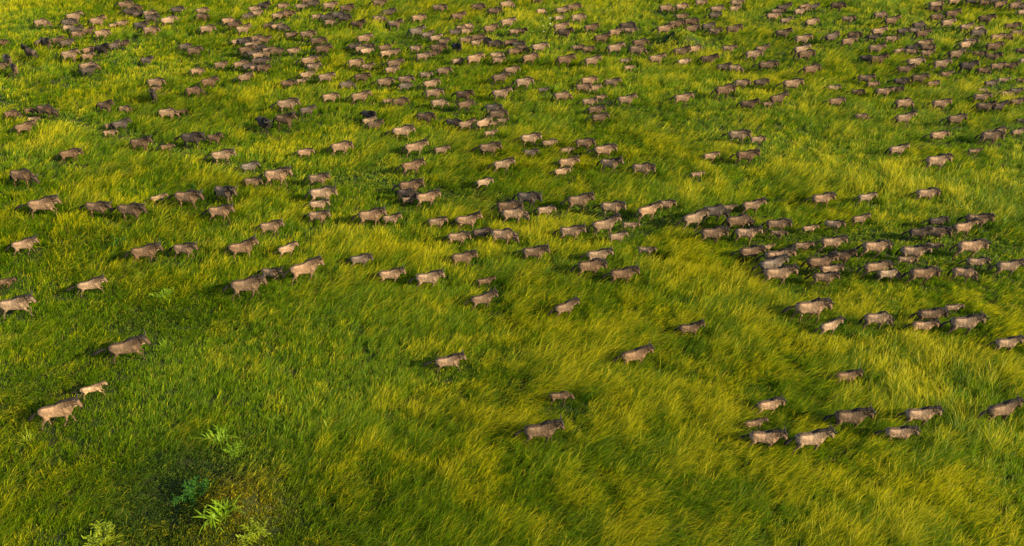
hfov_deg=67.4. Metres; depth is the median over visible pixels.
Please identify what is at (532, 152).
wildebeest
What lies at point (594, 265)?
wildebeest
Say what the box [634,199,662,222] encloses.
wildebeest
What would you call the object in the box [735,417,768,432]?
wildebeest calf
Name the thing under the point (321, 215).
wildebeest
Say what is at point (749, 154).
wildebeest
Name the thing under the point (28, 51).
wildebeest
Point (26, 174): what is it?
wildebeest
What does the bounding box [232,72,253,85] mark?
wildebeest
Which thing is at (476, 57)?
wildebeest
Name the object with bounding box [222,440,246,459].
leafy plant
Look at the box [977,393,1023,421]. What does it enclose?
wildebeest
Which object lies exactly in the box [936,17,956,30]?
wildebeest
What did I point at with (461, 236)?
wildebeest
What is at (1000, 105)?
wildebeest
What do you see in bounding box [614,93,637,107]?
wildebeest
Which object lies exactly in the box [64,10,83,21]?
wildebeest
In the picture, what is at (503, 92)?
wildebeest
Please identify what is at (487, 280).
wildebeest calf
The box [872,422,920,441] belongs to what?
wildebeest
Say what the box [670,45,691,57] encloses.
wildebeest
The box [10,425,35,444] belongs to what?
leafy plant
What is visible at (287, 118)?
wildebeest
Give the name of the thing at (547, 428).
wildebeest
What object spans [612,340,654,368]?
wildebeest
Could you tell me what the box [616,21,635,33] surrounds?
wildebeest
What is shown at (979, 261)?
wildebeest
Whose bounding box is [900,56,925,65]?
wildebeest
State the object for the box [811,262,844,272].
wildebeest
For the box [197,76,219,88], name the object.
wildebeest
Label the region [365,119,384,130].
wildebeest
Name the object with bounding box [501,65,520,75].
wildebeest
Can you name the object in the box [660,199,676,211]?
wildebeest
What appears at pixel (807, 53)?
wildebeest
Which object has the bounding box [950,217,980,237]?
wildebeest
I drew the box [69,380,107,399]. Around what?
wildebeest calf
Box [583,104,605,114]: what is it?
wildebeest
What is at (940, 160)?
wildebeest
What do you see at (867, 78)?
wildebeest
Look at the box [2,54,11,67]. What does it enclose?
wildebeest
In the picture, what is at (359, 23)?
wildebeest
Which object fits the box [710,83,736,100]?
wildebeest
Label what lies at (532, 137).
wildebeest
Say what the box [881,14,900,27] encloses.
wildebeest
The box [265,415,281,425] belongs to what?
leafy plant
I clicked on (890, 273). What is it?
wildebeest
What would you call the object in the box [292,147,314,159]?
wildebeest
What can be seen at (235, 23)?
wildebeest
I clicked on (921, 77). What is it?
wildebeest
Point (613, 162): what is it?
wildebeest
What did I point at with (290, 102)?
wildebeest
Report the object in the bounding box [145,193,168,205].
wildebeest calf
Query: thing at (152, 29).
wildebeest
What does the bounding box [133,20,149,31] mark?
wildebeest
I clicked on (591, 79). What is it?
wildebeest
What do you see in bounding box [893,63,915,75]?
wildebeest
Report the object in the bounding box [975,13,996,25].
wildebeest
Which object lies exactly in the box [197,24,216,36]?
wildebeest
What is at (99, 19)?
wildebeest
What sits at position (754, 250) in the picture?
wildebeest
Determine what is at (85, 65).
wildebeest
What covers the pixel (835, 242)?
wildebeest
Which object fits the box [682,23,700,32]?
wildebeest
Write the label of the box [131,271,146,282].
leafy plant
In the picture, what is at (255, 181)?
wildebeest
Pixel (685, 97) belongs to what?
wildebeest
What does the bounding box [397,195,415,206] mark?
wildebeest calf
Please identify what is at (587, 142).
wildebeest
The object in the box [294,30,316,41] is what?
wildebeest
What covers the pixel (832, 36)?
wildebeest
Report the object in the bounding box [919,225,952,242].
wildebeest
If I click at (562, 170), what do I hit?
wildebeest
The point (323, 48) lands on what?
wildebeest
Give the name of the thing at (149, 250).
wildebeest
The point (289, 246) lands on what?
wildebeest
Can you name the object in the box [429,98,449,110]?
wildebeest
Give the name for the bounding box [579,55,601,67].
wildebeest
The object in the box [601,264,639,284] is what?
wildebeest
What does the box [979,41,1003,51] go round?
wildebeest
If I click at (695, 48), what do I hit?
wildebeest
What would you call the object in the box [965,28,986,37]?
wildebeest
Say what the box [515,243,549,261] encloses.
wildebeest
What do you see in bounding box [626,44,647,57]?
wildebeest
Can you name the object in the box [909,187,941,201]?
wildebeest
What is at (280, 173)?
wildebeest
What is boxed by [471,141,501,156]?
wildebeest
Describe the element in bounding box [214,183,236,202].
wildebeest
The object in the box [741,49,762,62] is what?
wildebeest
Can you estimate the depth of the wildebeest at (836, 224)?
56.33 m
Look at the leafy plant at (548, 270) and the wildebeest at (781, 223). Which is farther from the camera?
the wildebeest at (781, 223)
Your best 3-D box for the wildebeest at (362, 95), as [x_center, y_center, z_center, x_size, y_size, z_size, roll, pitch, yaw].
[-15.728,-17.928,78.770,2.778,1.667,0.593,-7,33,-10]
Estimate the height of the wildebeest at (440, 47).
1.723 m
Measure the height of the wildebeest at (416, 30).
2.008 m
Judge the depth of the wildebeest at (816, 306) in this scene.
46.57 m
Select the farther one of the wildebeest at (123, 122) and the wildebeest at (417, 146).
the wildebeest at (123, 122)
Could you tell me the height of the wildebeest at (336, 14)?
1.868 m
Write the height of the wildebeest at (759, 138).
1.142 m
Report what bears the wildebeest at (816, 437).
on the ground at (250, 502)
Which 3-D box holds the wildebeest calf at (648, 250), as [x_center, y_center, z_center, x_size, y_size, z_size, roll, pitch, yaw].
[9.240,-1.478,53.584,1.682,1.067,0.294,10,34,15]
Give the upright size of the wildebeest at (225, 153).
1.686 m
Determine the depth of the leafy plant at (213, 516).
33.45 m
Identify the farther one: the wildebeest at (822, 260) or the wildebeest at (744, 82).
the wildebeest at (744, 82)
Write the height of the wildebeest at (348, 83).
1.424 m
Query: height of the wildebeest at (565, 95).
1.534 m
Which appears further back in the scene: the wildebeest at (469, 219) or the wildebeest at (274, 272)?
the wildebeest at (469, 219)
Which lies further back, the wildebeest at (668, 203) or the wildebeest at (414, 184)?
the wildebeest at (414, 184)
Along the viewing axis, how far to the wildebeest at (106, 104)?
76.70 m
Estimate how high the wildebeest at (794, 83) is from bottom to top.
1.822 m
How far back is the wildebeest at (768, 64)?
87.24 m
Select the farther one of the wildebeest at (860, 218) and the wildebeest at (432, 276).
the wildebeest at (860, 218)
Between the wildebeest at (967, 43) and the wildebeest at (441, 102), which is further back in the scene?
the wildebeest at (967, 43)
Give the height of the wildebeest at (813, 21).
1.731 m
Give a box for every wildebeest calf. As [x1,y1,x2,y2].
[0,277,16,290]
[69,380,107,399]
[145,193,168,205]
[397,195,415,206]
[472,276,495,288]
[547,391,574,406]
[618,222,639,230]
[633,246,656,258]
[724,204,737,211]
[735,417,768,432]
[765,230,787,238]
[796,225,818,234]
[892,256,917,265]
[920,242,943,251]
[942,303,964,315]
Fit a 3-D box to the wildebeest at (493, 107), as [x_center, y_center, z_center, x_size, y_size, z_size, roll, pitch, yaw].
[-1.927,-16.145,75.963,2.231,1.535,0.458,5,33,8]
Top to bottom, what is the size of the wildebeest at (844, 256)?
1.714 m
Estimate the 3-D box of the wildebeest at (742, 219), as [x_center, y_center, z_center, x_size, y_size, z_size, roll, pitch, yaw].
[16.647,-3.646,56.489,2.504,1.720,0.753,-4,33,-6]
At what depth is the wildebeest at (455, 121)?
72.86 m
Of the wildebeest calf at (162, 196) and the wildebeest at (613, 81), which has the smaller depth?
the wildebeest calf at (162, 196)
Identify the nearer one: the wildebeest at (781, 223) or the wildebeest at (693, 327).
the wildebeest at (693, 327)
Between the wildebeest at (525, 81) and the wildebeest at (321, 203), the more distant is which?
the wildebeest at (525, 81)
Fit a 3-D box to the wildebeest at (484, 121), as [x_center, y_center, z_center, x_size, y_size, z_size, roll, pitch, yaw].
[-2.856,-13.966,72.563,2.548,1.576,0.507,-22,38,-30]
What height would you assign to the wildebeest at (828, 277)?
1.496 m
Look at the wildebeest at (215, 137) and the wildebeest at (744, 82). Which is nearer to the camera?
the wildebeest at (215, 137)
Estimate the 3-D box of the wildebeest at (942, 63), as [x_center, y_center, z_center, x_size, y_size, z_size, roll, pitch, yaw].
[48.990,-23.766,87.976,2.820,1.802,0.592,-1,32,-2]
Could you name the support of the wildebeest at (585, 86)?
on the ground at (250, 502)
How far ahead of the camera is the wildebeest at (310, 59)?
89.11 m
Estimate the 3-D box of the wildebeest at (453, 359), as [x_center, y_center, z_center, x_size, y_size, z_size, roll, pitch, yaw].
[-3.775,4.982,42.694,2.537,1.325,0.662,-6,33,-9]
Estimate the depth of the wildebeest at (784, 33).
98.07 m
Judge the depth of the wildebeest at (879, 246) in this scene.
52.92 m
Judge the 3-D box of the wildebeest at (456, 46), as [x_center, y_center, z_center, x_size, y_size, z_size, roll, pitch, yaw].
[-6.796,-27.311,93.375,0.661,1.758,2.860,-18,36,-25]
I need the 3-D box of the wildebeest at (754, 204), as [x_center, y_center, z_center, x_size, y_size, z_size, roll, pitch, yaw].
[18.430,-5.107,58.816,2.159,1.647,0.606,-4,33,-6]
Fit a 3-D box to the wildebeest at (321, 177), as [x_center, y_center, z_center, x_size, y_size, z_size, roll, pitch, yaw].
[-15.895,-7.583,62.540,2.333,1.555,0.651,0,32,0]
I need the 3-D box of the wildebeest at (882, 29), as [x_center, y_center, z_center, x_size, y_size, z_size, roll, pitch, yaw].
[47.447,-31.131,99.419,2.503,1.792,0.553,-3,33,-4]
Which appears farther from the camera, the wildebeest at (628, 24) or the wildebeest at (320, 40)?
the wildebeest at (628, 24)
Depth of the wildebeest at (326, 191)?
59.50 m
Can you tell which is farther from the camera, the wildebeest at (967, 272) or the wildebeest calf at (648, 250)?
the wildebeest calf at (648, 250)
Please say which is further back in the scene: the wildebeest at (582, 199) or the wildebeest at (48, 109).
the wildebeest at (48, 109)
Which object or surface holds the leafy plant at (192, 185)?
on the ground at (250, 502)
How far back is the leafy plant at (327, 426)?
39.01 m
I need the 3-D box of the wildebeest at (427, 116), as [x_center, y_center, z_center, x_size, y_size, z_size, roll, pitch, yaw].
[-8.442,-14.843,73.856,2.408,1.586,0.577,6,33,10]
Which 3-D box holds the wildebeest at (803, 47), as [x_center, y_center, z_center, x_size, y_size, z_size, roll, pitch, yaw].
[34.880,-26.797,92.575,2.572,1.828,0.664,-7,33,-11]
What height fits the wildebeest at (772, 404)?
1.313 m
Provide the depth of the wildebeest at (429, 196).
59.14 m
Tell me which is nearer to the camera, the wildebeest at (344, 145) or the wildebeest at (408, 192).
the wildebeest at (408, 192)
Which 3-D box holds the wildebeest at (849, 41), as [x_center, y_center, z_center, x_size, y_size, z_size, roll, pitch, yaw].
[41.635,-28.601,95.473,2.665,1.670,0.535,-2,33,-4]
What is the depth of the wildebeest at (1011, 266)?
50.92 m
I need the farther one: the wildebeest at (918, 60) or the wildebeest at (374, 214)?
the wildebeest at (918, 60)
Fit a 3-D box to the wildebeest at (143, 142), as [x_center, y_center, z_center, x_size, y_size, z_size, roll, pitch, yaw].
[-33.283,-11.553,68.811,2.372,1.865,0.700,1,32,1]
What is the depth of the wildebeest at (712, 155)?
66.75 m
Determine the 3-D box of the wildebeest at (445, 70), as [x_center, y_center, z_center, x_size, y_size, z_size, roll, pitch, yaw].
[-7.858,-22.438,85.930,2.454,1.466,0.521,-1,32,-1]
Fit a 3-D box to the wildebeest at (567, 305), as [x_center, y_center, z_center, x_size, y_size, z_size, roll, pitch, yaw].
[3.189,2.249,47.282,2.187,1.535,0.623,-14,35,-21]
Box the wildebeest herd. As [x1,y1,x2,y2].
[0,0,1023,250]
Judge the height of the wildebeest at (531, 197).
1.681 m
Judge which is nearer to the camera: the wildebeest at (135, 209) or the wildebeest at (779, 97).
the wildebeest at (135, 209)
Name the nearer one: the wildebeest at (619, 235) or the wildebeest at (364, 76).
the wildebeest at (619, 235)
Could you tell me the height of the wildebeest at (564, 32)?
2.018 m
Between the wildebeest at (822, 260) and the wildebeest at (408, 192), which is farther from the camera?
the wildebeest at (408, 192)
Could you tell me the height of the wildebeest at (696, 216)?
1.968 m
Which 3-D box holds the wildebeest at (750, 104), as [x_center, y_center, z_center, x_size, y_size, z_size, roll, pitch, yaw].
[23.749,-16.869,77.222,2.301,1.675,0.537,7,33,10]
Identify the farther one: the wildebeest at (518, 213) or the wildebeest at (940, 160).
the wildebeest at (940, 160)
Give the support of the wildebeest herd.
on the ground at (250, 502)
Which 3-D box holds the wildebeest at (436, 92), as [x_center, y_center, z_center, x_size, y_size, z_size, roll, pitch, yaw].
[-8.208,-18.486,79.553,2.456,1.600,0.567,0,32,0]
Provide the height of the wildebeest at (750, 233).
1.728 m
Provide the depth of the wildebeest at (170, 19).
104.09 m
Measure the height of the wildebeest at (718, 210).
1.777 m
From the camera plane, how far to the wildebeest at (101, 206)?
58.11 m
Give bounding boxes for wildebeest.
[0,291,36,319]
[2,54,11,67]
[6,233,38,255]
[9,168,39,189]
[10,63,18,76]
[10,120,36,135]
[14,193,61,218]
[20,44,38,58]
[28,392,82,429]
[36,104,59,118]
[42,37,52,49]
[55,146,83,163]
[60,48,80,63]
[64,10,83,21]
[65,274,107,297]
[78,60,101,71]
[79,200,111,218]
[87,14,106,26]
[92,330,150,364]
[94,42,110,55]
[95,99,114,113]
[110,117,131,131]
[110,201,147,223]
[124,239,163,264]
[128,135,152,151]
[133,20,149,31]
[140,25,160,37]
[144,77,165,86]
[149,88,157,103]
[156,15,177,26]
[157,107,180,118]
[167,189,204,210]
[168,239,197,259]
[174,131,206,149]
[183,46,203,57]
[184,85,205,97]
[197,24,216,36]
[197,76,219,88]
[202,202,234,223]
[204,147,236,165]
[205,132,223,145]
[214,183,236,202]
[222,20,242,30]
[222,270,267,301]
[224,233,258,258]
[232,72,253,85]
[235,161,260,173]
[237,44,255,54]
[241,176,262,187]
[254,218,284,234]
[255,116,272,134]
[257,266,282,280]
[258,163,292,187]
[269,97,300,114]
[272,109,296,131]
[273,241,298,258]
[282,252,323,285]
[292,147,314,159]
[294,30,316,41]
[295,55,318,65]
[298,104,316,117]
[303,171,330,187]
[303,198,330,210]
[303,208,330,225]
[304,185,337,200]
[307,36,327,47]
[310,43,332,55]
[313,72,335,83]
[319,92,339,101]
[326,140,353,156]
[332,10,345,18]
[338,80,355,88]
[345,58,364,68]
[345,90,371,104]
[346,252,373,267]
[349,18,366,31]
[350,72,371,83]
[351,205,386,228]
[353,33,373,42]
[359,110,376,119]
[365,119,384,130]
[371,77,394,89]
[372,264,405,284]
[379,212,401,226]
[382,57,404,70]
[385,18,403,30]
[385,122,415,141]
[388,96,409,106]
[392,75,415,87]
[392,176,424,197]
[395,158,425,176]
[395,188,418,203]
[402,136,428,157]
[406,24,425,35]
[408,267,445,287]
[410,188,440,209]
[412,111,435,125]
[417,78,440,89]
[421,87,444,98]
[422,348,466,373]
[423,216,448,228]
[424,43,447,52]
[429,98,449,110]
[430,145,450,156]
[432,66,452,77]
[442,230,470,247]
[443,118,461,130]
[445,247,477,269]
[451,43,461,51]
[451,90,474,101]
[451,208,482,230]
[454,99,474,113]
[455,117,476,129]
[462,52,484,65]
[464,286,498,308]
[470,227,491,238]
[471,116,492,130]
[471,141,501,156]
[473,177,493,189]
[478,23,498,35]
[482,103,502,112]
[483,39,503,51]
[485,108,508,122]
[487,71,510,86]
[487,157,515,174]
[488,227,519,248]
[489,86,512,99]
[491,198,523,216]
[497,17,516,28]
[498,206,529,224]
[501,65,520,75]
[511,76,533,91]
[512,191,542,208]
[513,414,564,446]
[514,132,541,147]
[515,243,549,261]
[518,52,538,66]
[520,148,538,158]
[525,41,548,53]
[532,205,556,215]
[548,167,570,175]
[548,294,579,320]
[549,21,569,33]
[551,90,572,103]
[552,156,579,171]
[552,222,585,242]
[554,27,573,41]
[554,53,575,66]
[560,191,594,213]
[570,82,591,91]
[570,137,595,150]
[571,256,606,276]
[577,75,597,83]
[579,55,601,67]
[579,246,613,260]
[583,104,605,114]
[585,112,609,125]
[586,143,617,159]
[587,210,621,237]
[592,32,610,44]
[592,200,626,217]
[596,155,623,172]
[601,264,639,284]
[602,77,621,88]
[604,231,627,243]
[605,41,625,54]
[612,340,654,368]
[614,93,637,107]
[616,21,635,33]
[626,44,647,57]
[626,162,655,176]
[628,38,648,46]
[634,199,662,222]
[645,52,666,65]
[652,23,673,35]
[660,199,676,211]
[668,92,693,105]
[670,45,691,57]
[674,318,705,337]
[676,207,710,232]
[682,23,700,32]
[687,44,701,53]
[694,225,728,243]
[697,53,719,63]
[698,151,719,161]
[703,203,729,222]
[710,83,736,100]
[720,129,750,145]
[721,24,742,34]
[721,213,754,228]
[729,147,759,165]
[730,244,765,262]
[731,79,750,89]
[731,226,762,245]
[736,98,759,111]
[738,196,766,215]
[738,425,787,450]
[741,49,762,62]
[746,135,765,146]
[750,395,786,415]
[751,60,777,74]
[751,252,790,271]
[754,263,798,286]
[755,245,797,264]
[760,217,792,234]
[766,90,788,107]
[772,27,792,40]
[775,78,803,92]
[782,295,833,323]
[783,422,836,453]
[787,241,813,252]
[789,33,812,45]
[791,43,810,58]
[793,49,815,63]
[798,63,820,76]
[800,17,818,27]
[800,249,838,273]
[803,191,836,208]
[804,270,840,288]
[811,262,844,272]
[814,232,848,252]
[814,314,845,336]
[817,219,845,232]
[820,31,839,45]
[822,96,845,107]
[822,403,875,431]
[827,368,863,384]
[829,248,856,264]
[836,36,857,47]
[849,213,870,225]
[852,74,875,85]
[853,192,876,205]
[856,238,893,259]
[857,260,894,279]
[859,310,894,329]
[865,43,885,53]
[865,53,888,66]
[868,26,887,34]
[872,86,893,97]
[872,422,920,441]
[873,268,901,282]
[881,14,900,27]
[885,143,909,157]
[891,97,913,111]
[891,109,917,125]
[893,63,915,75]
[893,403,943,426]
[895,242,932,264]
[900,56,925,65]
[901,225,933,242]
[901,264,942,285]
[903,319,940,335]
[908,73,929,86]
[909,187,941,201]
[909,306,950,320]
[912,28,931,39]
[917,152,953,171]
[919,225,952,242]
[920,216,948,226]
[922,130,949,144]
[925,98,951,110]
[927,58,952,72]
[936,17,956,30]
[939,113,967,126]
[939,309,988,336]
[943,8,961,19]
[943,48,965,61]
[947,266,978,283]
[948,237,991,259]
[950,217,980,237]
[954,39,973,50]
[955,60,979,73]
[956,212,995,231]
[958,256,991,271]
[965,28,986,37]
[967,92,992,102]
[971,100,996,113]
[974,129,1005,145]
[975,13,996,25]
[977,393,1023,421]
[978,124,1009,144]
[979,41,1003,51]
[986,332,1023,353]
[987,256,1023,277]
[990,99,1008,112]
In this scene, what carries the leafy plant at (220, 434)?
on the ground at (250, 502)
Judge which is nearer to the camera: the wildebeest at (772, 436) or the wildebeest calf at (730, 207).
the wildebeest at (772, 436)
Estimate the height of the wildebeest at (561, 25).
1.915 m
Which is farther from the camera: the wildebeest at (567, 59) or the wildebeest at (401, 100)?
the wildebeest at (567, 59)
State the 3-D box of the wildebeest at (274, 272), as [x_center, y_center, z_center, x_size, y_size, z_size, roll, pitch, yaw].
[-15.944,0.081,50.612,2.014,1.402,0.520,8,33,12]
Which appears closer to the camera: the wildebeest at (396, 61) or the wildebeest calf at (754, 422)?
the wildebeest calf at (754, 422)
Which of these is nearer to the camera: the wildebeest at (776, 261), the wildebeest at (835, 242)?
the wildebeest at (776, 261)
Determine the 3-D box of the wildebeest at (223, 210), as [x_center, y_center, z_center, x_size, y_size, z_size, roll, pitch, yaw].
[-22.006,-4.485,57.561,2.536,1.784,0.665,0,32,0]
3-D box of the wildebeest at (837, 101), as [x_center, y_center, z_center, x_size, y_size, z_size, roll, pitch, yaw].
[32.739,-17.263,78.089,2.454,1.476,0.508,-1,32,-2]
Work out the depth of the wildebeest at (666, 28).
99.21 m
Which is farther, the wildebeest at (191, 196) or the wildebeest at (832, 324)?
the wildebeest at (191, 196)
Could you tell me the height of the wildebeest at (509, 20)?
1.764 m
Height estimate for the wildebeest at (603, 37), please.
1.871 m
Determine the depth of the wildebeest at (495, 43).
94.62 m
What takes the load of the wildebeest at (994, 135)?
on the ground at (250, 502)
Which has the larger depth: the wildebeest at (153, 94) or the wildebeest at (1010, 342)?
the wildebeest at (153, 94)
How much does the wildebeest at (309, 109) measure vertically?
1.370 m
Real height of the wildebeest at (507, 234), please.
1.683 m
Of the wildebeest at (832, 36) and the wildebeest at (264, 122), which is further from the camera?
the wildebeest at (832, 36)
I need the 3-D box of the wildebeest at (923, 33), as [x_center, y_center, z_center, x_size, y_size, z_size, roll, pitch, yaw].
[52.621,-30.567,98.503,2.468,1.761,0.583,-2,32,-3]
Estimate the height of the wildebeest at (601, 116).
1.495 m
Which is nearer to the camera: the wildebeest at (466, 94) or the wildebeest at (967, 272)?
the wildebeest at (967, 272)
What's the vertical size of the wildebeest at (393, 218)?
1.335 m
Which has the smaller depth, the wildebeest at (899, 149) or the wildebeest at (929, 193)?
the wildebeest at (929, 193)
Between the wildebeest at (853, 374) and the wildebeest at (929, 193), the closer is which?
the wildebeest at (853, 374)
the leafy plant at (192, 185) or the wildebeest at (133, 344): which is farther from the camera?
the leafy plant at (192, 185)
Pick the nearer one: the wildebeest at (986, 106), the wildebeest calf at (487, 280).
the wildebeest calf at (487, 280)
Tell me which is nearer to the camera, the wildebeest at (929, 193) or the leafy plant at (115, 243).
the leafy plant at (115, 243)
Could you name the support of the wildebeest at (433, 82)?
on the ground at (250, 502)
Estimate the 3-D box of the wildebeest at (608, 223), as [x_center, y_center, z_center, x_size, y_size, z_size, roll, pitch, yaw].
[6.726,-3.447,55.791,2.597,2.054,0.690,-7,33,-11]
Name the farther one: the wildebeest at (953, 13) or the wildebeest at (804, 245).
the wildebeest at (953, 13)
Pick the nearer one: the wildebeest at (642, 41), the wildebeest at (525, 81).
the wildebeest at (525, 81)
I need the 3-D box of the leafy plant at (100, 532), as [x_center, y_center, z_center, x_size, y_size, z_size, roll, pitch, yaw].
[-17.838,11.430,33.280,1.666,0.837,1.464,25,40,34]
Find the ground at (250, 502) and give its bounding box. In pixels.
[0,0,1023,545]
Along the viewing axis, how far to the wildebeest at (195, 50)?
92.49 m
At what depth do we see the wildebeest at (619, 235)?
54.77 m
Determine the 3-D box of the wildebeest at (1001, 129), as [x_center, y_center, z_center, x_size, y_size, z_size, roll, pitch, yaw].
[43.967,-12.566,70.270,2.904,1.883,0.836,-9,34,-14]
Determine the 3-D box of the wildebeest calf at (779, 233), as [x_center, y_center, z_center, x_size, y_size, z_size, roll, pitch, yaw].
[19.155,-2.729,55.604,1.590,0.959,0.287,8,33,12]
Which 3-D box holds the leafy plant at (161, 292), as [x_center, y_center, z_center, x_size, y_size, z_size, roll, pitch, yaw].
[-22.381,1.351,49.183,1.878,0.859,1.716,0,32,0]
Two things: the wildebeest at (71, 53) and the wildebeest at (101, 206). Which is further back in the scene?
the wildebeest at (71, 53)
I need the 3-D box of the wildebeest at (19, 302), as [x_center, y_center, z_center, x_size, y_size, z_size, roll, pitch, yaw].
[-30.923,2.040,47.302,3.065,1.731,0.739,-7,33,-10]
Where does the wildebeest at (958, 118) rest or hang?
on the ground at (250, 502)
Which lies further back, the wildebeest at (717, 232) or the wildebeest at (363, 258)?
the wildebeest at (717, 232)
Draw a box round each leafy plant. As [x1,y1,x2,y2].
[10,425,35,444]
[81,519,123,545]
[107,234,132,248]
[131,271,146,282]
[149,288,177,301]
[157,338,174,350]
[168,475,214,507]
[186,181,207,191]
[190,423,238,448]
[190,495,244,533]
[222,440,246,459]
[235,516,270,545]
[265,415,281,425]
[320,418,338,432]
[544,265,557,275]
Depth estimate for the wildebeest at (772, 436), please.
37.60 m
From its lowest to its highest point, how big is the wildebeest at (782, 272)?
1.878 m
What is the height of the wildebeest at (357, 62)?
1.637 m
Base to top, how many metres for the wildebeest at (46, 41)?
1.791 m
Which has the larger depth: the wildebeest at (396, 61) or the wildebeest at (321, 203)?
the wildebeest at (396, 61)
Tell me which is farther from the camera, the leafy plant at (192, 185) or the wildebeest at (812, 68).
the wildebeest at (812, 68)
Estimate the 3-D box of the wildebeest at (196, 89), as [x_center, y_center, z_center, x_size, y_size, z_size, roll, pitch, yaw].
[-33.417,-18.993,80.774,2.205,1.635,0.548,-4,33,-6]
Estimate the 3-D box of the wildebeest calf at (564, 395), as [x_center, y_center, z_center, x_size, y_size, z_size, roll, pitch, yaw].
[2.577,6.659,40.640,1.498,1.038,0.327,-2,32,-3]
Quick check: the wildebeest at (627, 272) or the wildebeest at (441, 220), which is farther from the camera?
the wildebeest at (441, 220)
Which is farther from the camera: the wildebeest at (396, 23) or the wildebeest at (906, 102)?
the wildebeest at (396, 23)
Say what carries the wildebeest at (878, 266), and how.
on the ground at (250, 502)
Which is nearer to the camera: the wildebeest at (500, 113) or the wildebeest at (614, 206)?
the wildebeest at (614, 206)
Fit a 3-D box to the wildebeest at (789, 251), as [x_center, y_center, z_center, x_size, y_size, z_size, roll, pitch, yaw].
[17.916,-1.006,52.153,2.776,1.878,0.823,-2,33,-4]
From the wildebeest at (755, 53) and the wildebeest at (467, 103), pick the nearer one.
the wildebeest at (467, 103)
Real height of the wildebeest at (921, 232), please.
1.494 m
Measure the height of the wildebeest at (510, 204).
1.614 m
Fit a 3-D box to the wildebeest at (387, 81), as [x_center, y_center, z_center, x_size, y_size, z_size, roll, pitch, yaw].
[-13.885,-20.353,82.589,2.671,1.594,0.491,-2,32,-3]
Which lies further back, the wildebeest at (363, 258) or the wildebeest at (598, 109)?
the wildebeest at (598, 109)
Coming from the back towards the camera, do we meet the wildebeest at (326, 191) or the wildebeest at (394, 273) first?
the wildebeest at (326, 191)
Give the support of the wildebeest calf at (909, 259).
on the ground at (250, 502)
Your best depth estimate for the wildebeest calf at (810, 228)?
55.92 m
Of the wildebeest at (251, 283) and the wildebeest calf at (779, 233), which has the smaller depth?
the wildebeest at (251, 283)
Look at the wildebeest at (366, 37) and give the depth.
96.28 m
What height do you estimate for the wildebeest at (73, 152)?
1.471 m
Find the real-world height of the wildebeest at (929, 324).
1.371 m
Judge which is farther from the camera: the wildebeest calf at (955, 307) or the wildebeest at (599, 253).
the wildebeest at (599, 253)
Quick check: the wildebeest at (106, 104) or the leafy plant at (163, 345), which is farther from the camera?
the wildebeest at (106, 104)
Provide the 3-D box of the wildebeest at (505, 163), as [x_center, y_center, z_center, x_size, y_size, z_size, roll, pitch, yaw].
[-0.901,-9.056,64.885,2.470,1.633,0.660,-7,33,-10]
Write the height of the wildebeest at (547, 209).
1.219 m
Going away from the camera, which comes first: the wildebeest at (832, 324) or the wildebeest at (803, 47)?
the wildebeest at (832, 324)
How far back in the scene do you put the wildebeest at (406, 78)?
83.03 m
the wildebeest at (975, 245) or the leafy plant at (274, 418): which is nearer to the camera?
the leafy plant at (274, 418)
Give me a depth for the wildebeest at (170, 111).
75.00 m
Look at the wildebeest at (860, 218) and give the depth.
57.04 m
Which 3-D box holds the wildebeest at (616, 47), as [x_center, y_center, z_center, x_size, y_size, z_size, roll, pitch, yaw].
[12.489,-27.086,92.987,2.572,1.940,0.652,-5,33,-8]
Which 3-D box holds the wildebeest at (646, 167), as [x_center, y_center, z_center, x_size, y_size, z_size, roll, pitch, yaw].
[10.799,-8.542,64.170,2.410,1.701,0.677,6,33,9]
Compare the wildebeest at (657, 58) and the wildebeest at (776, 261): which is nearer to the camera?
the wildebeest at (776, 261)
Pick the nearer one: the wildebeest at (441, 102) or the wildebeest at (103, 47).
the wildebeest at (441, 102)
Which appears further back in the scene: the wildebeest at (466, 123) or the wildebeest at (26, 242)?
the wildebeest at (466, 123)
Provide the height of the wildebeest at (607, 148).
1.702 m
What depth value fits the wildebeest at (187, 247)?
52.87 m
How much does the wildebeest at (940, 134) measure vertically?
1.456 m
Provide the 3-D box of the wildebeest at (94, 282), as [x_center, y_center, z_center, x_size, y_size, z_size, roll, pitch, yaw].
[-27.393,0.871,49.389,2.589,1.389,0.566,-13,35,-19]
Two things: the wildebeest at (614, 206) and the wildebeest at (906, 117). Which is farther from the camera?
the wildebeest at (906, 117)
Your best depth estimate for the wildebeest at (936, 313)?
46.36 m
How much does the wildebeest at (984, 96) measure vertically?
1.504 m
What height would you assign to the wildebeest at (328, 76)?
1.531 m
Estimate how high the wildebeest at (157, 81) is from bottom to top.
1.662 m
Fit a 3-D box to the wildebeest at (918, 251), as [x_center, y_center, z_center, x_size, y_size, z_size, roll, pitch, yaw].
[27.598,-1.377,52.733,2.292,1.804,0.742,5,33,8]
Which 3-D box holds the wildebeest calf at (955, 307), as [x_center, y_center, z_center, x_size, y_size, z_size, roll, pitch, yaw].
[27.246,2.300,47.612,1.570,0.947,0.286,-2,32,-2]
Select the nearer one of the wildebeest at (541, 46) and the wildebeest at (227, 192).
the wildebeest at (227, 192)
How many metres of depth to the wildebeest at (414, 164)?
64.01 m
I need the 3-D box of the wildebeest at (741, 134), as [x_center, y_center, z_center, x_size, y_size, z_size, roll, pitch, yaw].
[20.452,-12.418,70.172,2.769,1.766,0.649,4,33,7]
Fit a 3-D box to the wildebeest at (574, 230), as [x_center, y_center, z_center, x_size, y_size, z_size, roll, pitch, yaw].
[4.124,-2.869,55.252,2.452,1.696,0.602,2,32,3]
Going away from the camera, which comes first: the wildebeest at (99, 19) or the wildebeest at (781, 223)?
the wildebeest at (781, 223)

